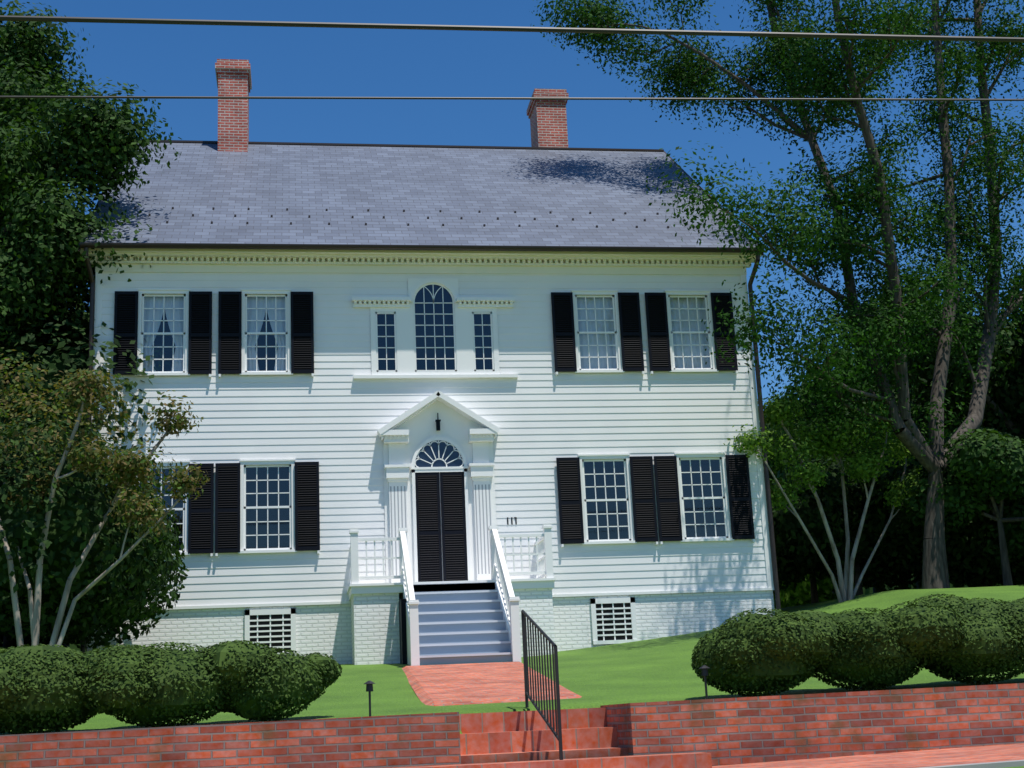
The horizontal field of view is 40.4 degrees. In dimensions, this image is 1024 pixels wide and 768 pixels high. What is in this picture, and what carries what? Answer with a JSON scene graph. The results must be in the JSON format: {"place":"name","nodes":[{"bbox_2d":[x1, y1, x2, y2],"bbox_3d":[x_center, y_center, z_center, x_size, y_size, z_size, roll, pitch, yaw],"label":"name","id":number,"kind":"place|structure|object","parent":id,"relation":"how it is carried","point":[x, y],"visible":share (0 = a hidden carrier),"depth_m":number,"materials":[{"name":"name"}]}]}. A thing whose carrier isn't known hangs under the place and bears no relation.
{"place":"outdoors","nodes":[
{"label":"outdoors","id":0,"kind":"place"},
{"bbox_2d":[83,142,756,246],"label":"house roof","id":1,"kind":"structure","parent":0,"point":[343,185],"depth_m":30.26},
{"bbox_2d":[134,206,683,227],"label":"snow guards","id":2,"kind":"object","parent":1,"relation":"on","point":[479,211],"visible":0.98,"depth_m":28.80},
{"bbox_2d":[78,140,763,374],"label":"house roof trim","id":3,"kind":"structure","parent":1,"relation":"attached to","point":[436,146],"depth_m":34.62,"materials":[{"name":"grey metal"}]},
{"bbox_2d":[143,297,709,371],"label":"curtains","id":4,"kind":"object","parent":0,"point":[251,327],"visible":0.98,"depth_m":27.72,"materials":[{"name":"white fabric"}]},
{"bbox_2d":[98,272,767,606],"bbox_3d":[-1.435,0.709,26.790,12.860,6.790,0.009,0,-14,-9],"label":"house siding","id":5,"kind":"object","parent":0,"point":[332,416],"visible":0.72,"depth_m":26.77,"materials":[{"name":"white wood"}]},
{"bbox_2d":[79,248,760,274],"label":"cornice","id":6,"kind":"structure","parent":5,"relation":"attached to","point":[389,261],"depth_m":27.37,"materials":[{"name":"beige wood"}]},
{"bbox_2d":[79,242,780,652],"bbox_3d":[-1.359,1.342,26.341,13.360,8.202,0.540,0,-14,-9],"label":"gutter and downspout","id":7,"kind":"object","parent":6,"relation":"attached to","point":[435,248],"visible":0.71,"depth_m":27.04,"materials":[{"name":"metal"}]},
{"bbox_2d":[107,291,754,581],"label":"shutters","id":8,"kind":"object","parent":5,"relation":"attached to","point":[428,488],"depth_m":26.58,"materials":[{"name":"black wood"}]},
{"bbox_2d":[92,272,773,609],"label":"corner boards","id":9,"kind":"object","parent":5,"relation":"attached to","point":[753,392],"visible":0.55,"depth_m":26.80,"materials":[{"name":"white wood"}]},
{"bbox_2d":[135,278,733,654],"bbox_3d":[-1.383,1.398,26.500,11.410,7.230,0.348,0,-14,-9],"label":"house window trim","id":10,"kind":"structure","parent":5,"relation":"attached to","point":[469,435],"depth_m":26.71,"materials":[{"name":"white wood"}]},
{"bbox_2d":[139,285,724,652],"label":"window panes","id":11,"kind":"structure","parent":10,"relation":"in","point":[284,528],"depth_m":27.57,"materials":[{"name":"glass"}]},
{"bbox_2d":[415,441,463,466],"bbox_3d":[-1.401,1.337,26.608,0.940,0.520,0.001,0,-14,-9],"label":"fanlight glass","id":12,"kind":"object","parent":10,"relation":"in","point":[439,463],"visible":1,"depth_m":26.60,"materials":[{"name":"blue glass"}]},
{"bbox_2d":[390,484,490,575],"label":"pilaster flutes","id":13,"kind":"object","parent":10,"relation":"attached to","point":[476,523],"visible":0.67,"depth_m":26.24,"materials":[{"name":"white wood"}]},
{"bbox_2d":[114,371,754,556],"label":"house shutter dogs","id":14,"kind":"object","parent":5,"relation":"attached to","point":[562,545],"visible":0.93,"depth_m":26.76,"materials":[{"name":"black metal"}]},
{"bbox_2d":[402,662,581,705],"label":"garden path","id":15,"kind":"structure","parent":0,"point":[463,684],"depth_m":17.77,"materials":[{"name":"brick"}]},
{"bbox_2d":[0,585,1023,767],"bbox_3d":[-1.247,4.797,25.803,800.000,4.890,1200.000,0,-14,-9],"label":"ground","id":16,"kind":"structure","parent":0,"point":[654,670],"depth_m":17.64,"materials":[{"name":"green plant"}]},
{"bbox_2d":[0,644,97,733],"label":"boxwood","id":17,"kind":"object","parent":16,"relation":"on","point":[40,687],"visible":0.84,"depth_m":12.56,"materials":[{"name":"green plant"}]},
{"bbox_2d":[0,210,169,457],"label":"tree","id":18,"kind":"object","parent":16,"relation":"on","point":[63,340],"depth_m":26.09,"materials":[{"name":"green plant"}]},
{"bbox_2d":[0,609,176,646],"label":"shrub","id":19,"kind":"object","parent":16,"relation":"on","point":[27,639],"depth_m":27.41,"materials":[{"name":"green plant"}]},
{"bbox_2d":[0,0,181,358],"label":"oak tree","id":20,"kind":"object","parent":16,"relation":"on","point":[40,253],"visible":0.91,"depth_m":27.34,"materials":[{"name":"green plant"}]},
{"bbox_2d":[0,417,188,648],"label":"shrub","id":21,"kind":"object","parent":16,"relation":"on","point":[147,565],"depth_m":19.73,"materials":[{"name":"green plant"}]},
{"bbox_2d":[0,349,209,646],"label":"crape myrtle","id":22,"kind":"object","parent":16,"relation":"on","point":[85,388],"visible":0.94,"depth_m":18.98,"materials":[{"name":"green plant"}]},
{"bbox_2d":[73,640,280,727],"bbox_3d":[-3.175,2.857,13.221,2.009,0.813,1.428,0,-14,-9],"label":"boxwood","id":23,"kind":"object","parent":16,"relation":"on","point":[145,686],"visible":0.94,"depth_m":12.82,"materials":[{"name":"green plant"}]},
{"bbox_2d":[215,647,341,721],"bbox_3d":[-2.332,2.909,13.497,1.383,0.734,1.023,0,-14,-9],"label":"boxwood","id":24,"kind":"object","parent":16,"relation":"on","point":[290,680],"visible":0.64,"depth_m":13.19,"materials":[{"name":"green plant"}]},
{"bbox_2d":[364,681,375,715],"bbox_3d":[-1.342,3.010,13.122,0.111,0.410,0.111,6,-16,-31],"label":"path light","id":25,"kind":"object","parent":16,"relation":"on","point":[369,686],"visible":0.91,"depth_m":13.13,"materials":[{"name":"black metal"}]},
{"bbox_2d":[87,590,774,663],"bbox_3d":[-2.144,6.526,31.596,12.850,2.080,12.190,0,-14,-9],"label":"house foundation","id":26,"kind":"object","parent":16,"relation":"on","point":[322,629],"visible":0.07,"depth_m":26.14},
{"bbox_2d":[347,524,555,665],"bbox_3d":[-0.959,4.032,24.319,3.700,3.190,3.300,0,-14,-9],"label":"porch","id":27,"kind":"object","parent":16,"relation":"on","point":[448,622],"visible":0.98,"depth_m":24.39,"materials":[{"name":"white"}]},
{"bbox_2d":[0,683,1023,767],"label":"garden wall","id":28,"kind":"structure","parent":16,"relation":"on","point":[732,731],"depth_m":12.66,"materials":[{"name":"red brick"}]},
{"bbox_2d":[601,703,632,755],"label":"garden wall returns","id":29,"kind":"object","parent":28,"relation":"on","point":[619,716],"visible":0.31,"depth_m":12.98,"materials":[{"name":"brick"}]},
{"bbox_2d":[40,573,1022,651],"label":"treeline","id":30,"kind":"object","parent":16,"relation":"on","point":[865,591],"depth_m":109.20,"materials":[{"name":"green plant"}]},
{"bbox_2d":[396,707,711,767],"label":"garden steps","id":31,"kind":"structure","parent":16,"relation":"on","point":[521,739],"depth_m":13.01,"materials":[{"name":"red brick"}]},
{"bbox_2d":[521,610,562,759],"bbox_3d":[0.271,2.825,13.189,0.030,1.503,1.828,-1,-14,-9],"label":"step handrail","id":32,"kind":"object","parent":31,"relation":"on","point":[528,694],"visible":0.98,"depth_m":13.09,"materials":[{"name":"black metal"}]},
{"bbox_2d":[699,665,708,698],"bbox_3d":[1.895,2.959,13.585,0.111,0.410,0.111,6,-16,-31],"label":"path light","id":33,"kind":"object","parent":16,"relation":"on","point":[704,668],"visible":0.91,"depth_m":13.59,"materials":[{"name":"black metal"}]},
{"bbox_2d":[690,608,847,696],"bbox_3d":[2.668,2.706,14.033,1.729,0.874,1.346,0,-14,-9],"label":"boxwood","id":34,"kind":"object","parent":16,"relation":"on","point":[750,652],"visible":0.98,"depth_m":13.64,"materials":[{"name":"green plant"}]},
{"bbox_2d":[530,0,1023,588],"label":"locust tree","id":35,"kind":"object","parent":16,"relation":"on","point":[834,72],"visible":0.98,"depth_m":29.72,"materials":[{"name":"green plant"}]},
{"bbox_2d":[759,419,838,599],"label":"tree","id":36,"kind":"object","parent":16,"relation":"on","point":[772,457],"depth_m":49.85,"materials":[{"name":"green plant"}]},
{"bbox_2d":[766,478,843,602],"bbox_3d":[7.068,4.020,34.726,3.168,3.522,4.855,0,-14,-9],"label":"tree","id":37,"kind":"object","parent":16,"relation":"on","point":[820,576],"depth_m":34.20,"materials":[{"name":"green plant"}]},
{"bbox_2d":[773,572,854,608],"bbox_3d":[8.557,5.339,41.699,4.734,3.687,6.650,0,-14,-9],"label":"shrub","id":38,"kind":"object","parent":16,"relation":"on","point":[797,593],"depth_m":39.06,"materials":[{"name":"green plant"}]},
{"bbox_2d":[766,379,882,592],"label":"tree","id":39,"kind":"object","parent":16,"relation":"on","point":[769,428],"depth_m":43.86,"materials":[{"name":"green plant"}]},
{"bbox_2d":[723,377,928,602],"bbox_3d":[6.702,2.010,28.583,5.558,5.026,2.403,2,-14,-19],"label":"crape myrtle","id":40,"kind":"object","parent":16,"relation":"on","point":[829,442],"visible":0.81,"depth_m":28.24,"materials":[{"name":"green plant"}]},
{"bbox_2d":[758,364,921,588],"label":"tree","id":41,"kind":"object","parent":16,"relation":"on","point":[774,470],"depth_m":49.32,"materials":[{"name":"green plant"}]},
{"bbox_2d":[765,453,967,595],"bbox_3d":[7.483,3.375,32.282,5.914,3.724,4.337,0,-14,-9],"label":"bush","id":42,"kind":"object","parent":16,"relation":"on","point":[804,556],"depth_m":31.22,"materials":[{"name":"green plant"}]},
{"bbox_2d":[812,600,966,690],"bbox_3d":[3.625,2.718,14.330,1.833,0.871,1.648,0,-14,-9],"label":"boxwood","id":43,"kind":"object","parent":16,"relation":"on","point":[884,649],"visible":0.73,"depth_m":13.81,"materials":[{"name":"green plant"}]},
{"bbox_2d":[781,260,1023,482],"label":"tree","id":44,"kind":"object","parent":16,"relation":"on","point":[955,383],"depth_m":36.12,"materials":[{"name":"green plant"}]},
{"bbox_2d":[829,297,1023,576],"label":"tree","id":45,"kind":"object","parent":16,"relation":"on","point":[1013,399],"depth_m":37.04,"materials":[{"name":"green plant"}]},
{"bbox_2d":[854,488,1023,591],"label":"bush","id":46,"kind":"object","parent":16,"relation":"on","point":[968,551],"depth_m":31.02,"materials":[{"name":"green plant"}]},
{"bbox_2d":[860,426,1023,587],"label":"tree","id":47,"kind":"object","parent":16,"relation":"on","point":[884,476],"depth_m":30.93,"materials":[{"name":"green plant"}]},
{"bbox_2d":[899,428,1023,585],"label":"tree","id":48,"kind":"object","parent":16,"relation":"on","point":[1013,492],"depth_m":28.41,"materials":[{"name":"green plant"}]},
{"bbox_2d":[903,593,1023,684],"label":"boxwood","id":49,"kind":"object","parent":16,"relation":"on","point":[992,642],"visible":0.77,"depth_m":14.14,"materials":[{"name":"green plant"}]},
{"bbox_2d":[920,760,1023,767],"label":"kerb","id":50,"kind":"structure","parent":16,"relation":"on","point":[1012,763],"depth_m":10.01,"materials":[{"name":"concrete"}]},
{"bbox_3d":[-2.452,-0.164,33.213,12.860,11.600,12.200,0,-14,-9],"label":"house","id":51,"kind":"object","parent":16,"relation":"on","visible":0},
{"bbox_2d":[215,59,251,151],"bbox_3d":[-6.799,-6.455,33.953,0.840,2.696,1.140,0,-14,-9],"label":"house chimney","id":52,"kind":"object","parent":51,"relation":"on","point":[233,77],"visible":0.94,"depth_m":33.52,"materials":[{"name":"brick"}]},
{"bbox_2d":[527,88,568,147],"bbox_3d":[0.993,-5.946,36.182,0.920,3.270,1.140,0,-14,-9],"label":"house chimney","id":53,"kind":"object","parent":51,"relation":"on","point":[548,123],"visible":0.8,"depth_m":35.92,"materials":[{"name":"brick"}]},
{"bbox_2d":[0,15,1023,100],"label":"overhead wires","id":54,"kind":"object","parent":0,"point":[467,28],"visible":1,"depth_m":12.26,"materials":[{"name":"black metal"}]},
{"bbox_2d":[0,0,1023,430],"label":"sky","id":55,"kind":"structure","parent":0,"point":[162,59],"materials":[{"name":"blue"}]},
{"bbox_2d":[712,743,1023,767],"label":"sidewalk pavement","id":56,"kind":"structure","parent":0,"point":[958,756],"depth_m":11.70,"materials":[{"name":"brick"}]}
]}

